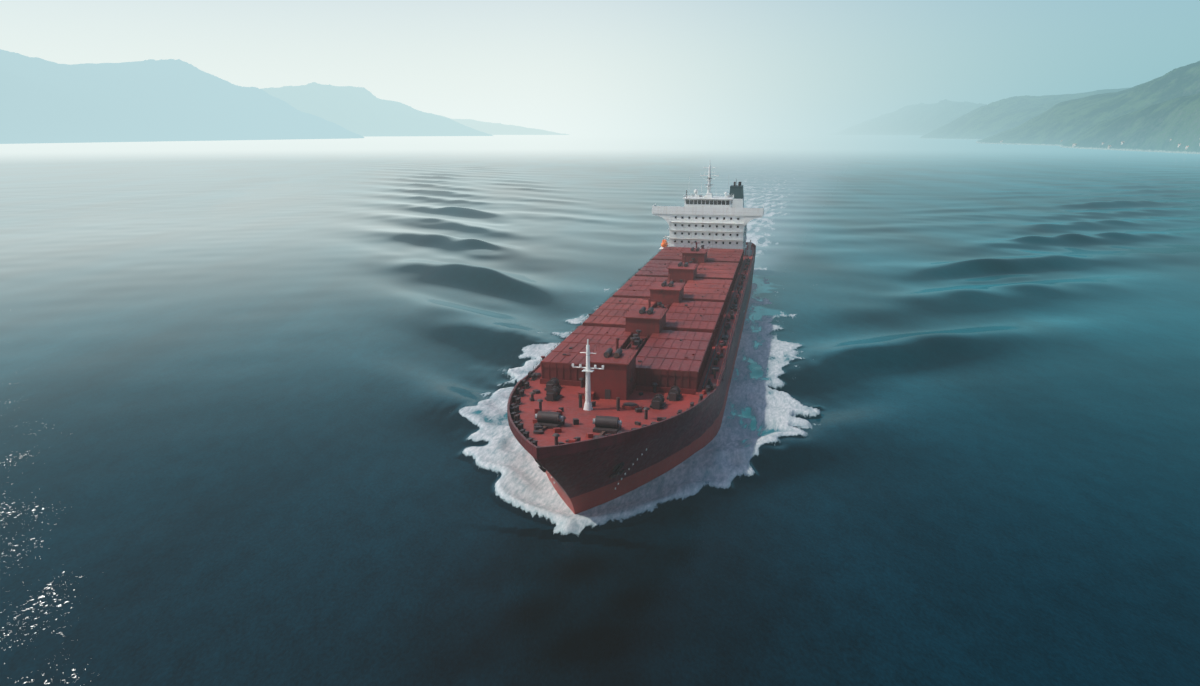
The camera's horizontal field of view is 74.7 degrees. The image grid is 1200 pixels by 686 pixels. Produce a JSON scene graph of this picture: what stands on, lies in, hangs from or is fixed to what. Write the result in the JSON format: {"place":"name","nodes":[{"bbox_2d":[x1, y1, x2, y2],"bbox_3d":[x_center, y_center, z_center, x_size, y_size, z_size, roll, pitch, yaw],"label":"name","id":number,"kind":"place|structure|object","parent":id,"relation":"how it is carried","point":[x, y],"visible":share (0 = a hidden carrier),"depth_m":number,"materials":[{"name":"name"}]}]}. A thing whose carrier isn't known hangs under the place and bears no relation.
{"place":"outdoors","nodes":[
{"label":"outdoors","id":0,"kind":"place"},
{"bbox_2d":[0,49,363,143],"bbox_3d":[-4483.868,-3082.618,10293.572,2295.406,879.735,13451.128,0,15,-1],"label":"mountain","id":1,"kind":"structure","parent":0,"point":[46,101],"depth_m":6663.68,"materials":[{"name":"stone"}]},
{"bbox_2d":[262,82,492,136],"bbox_3d":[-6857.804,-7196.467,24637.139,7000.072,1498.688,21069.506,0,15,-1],"label":"mountain","id":2,"kind":"structure","parent":0,"point":[363,111],"depth_m":20597.71,"materials":[{"name":"stone"}]},
{"bbox_2d":[425,112,568,134],"bbox_3d":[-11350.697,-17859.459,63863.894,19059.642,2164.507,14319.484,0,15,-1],"label":"mountain","id":3,"kind":"structure","parent":0,"point":[494,128],"depth_m":60182.21,"materials":[{"name":"grey stone"}]},
{"bbox_2d":[0,134,1199,685],"bbox_3d":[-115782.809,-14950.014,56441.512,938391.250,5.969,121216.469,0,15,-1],"label":"sea","id":4,"kind":"structure","parent":0,"point":[254,424],"depth_m":163.57,"materials":[{"name":"blue liquid"}]},
{"bbox_2d":[507,165,763,513],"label":"bulk carrier","id":5,"kind":"object","parent":4,"relation":"in","point":[623,389],"visible":1,"depth_m":151.22,"materials":[{"name":"red metal"}]},
{"bbox_2d":[0,0,1199,133],"label":"sky","id":6,"kind":"structure","parent":0,"point":[558,66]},
{"bbox_2d":[829,99,986,135],"bbox_3d":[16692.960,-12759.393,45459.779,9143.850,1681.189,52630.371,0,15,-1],"label":"mountain","id":7,"kind":"structure","parent":0,"point":[921,119],"depth_m":35721.10,"materials":[{"name":"stone"}]},
{"bbox_2d":[919,87,1131,139],"bbox_3d":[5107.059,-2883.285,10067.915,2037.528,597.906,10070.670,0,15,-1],"label":"mountain","id":8,"kind":"structure","parent":0,"point":[989,120],"depth_m":9065.09,"materials":[{"name":"green plant"}]},
{"bbox_2d":[976,61,1199,145],"bbox_3d":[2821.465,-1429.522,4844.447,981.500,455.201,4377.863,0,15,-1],"label":"mountain","id":9,"kind":"structure","parent":0,"point":[1056,124],"depth_m":4068.47,"materials":[{"name":"green plant"}]},
{"bbox_2d":[1060,93,1199,153],"bbox_3d":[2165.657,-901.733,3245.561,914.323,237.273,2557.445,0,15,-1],"label":"mountain","id":10,"kind":"structure","parent":0,"point":[1154,127],"depth_m":2777.07,"materials":[{"name":"green plant"}]},
{"bbox_2d":[1072,139,1199,149],"bbox_3d":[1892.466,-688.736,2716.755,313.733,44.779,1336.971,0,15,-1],"label":"mountain village","id":11,"kind":"object","parent":10,"relation":"on","point":[1109,146],"visible":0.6,"depth_m":2899.28,"materials":[{"name":"white"}]}
]}

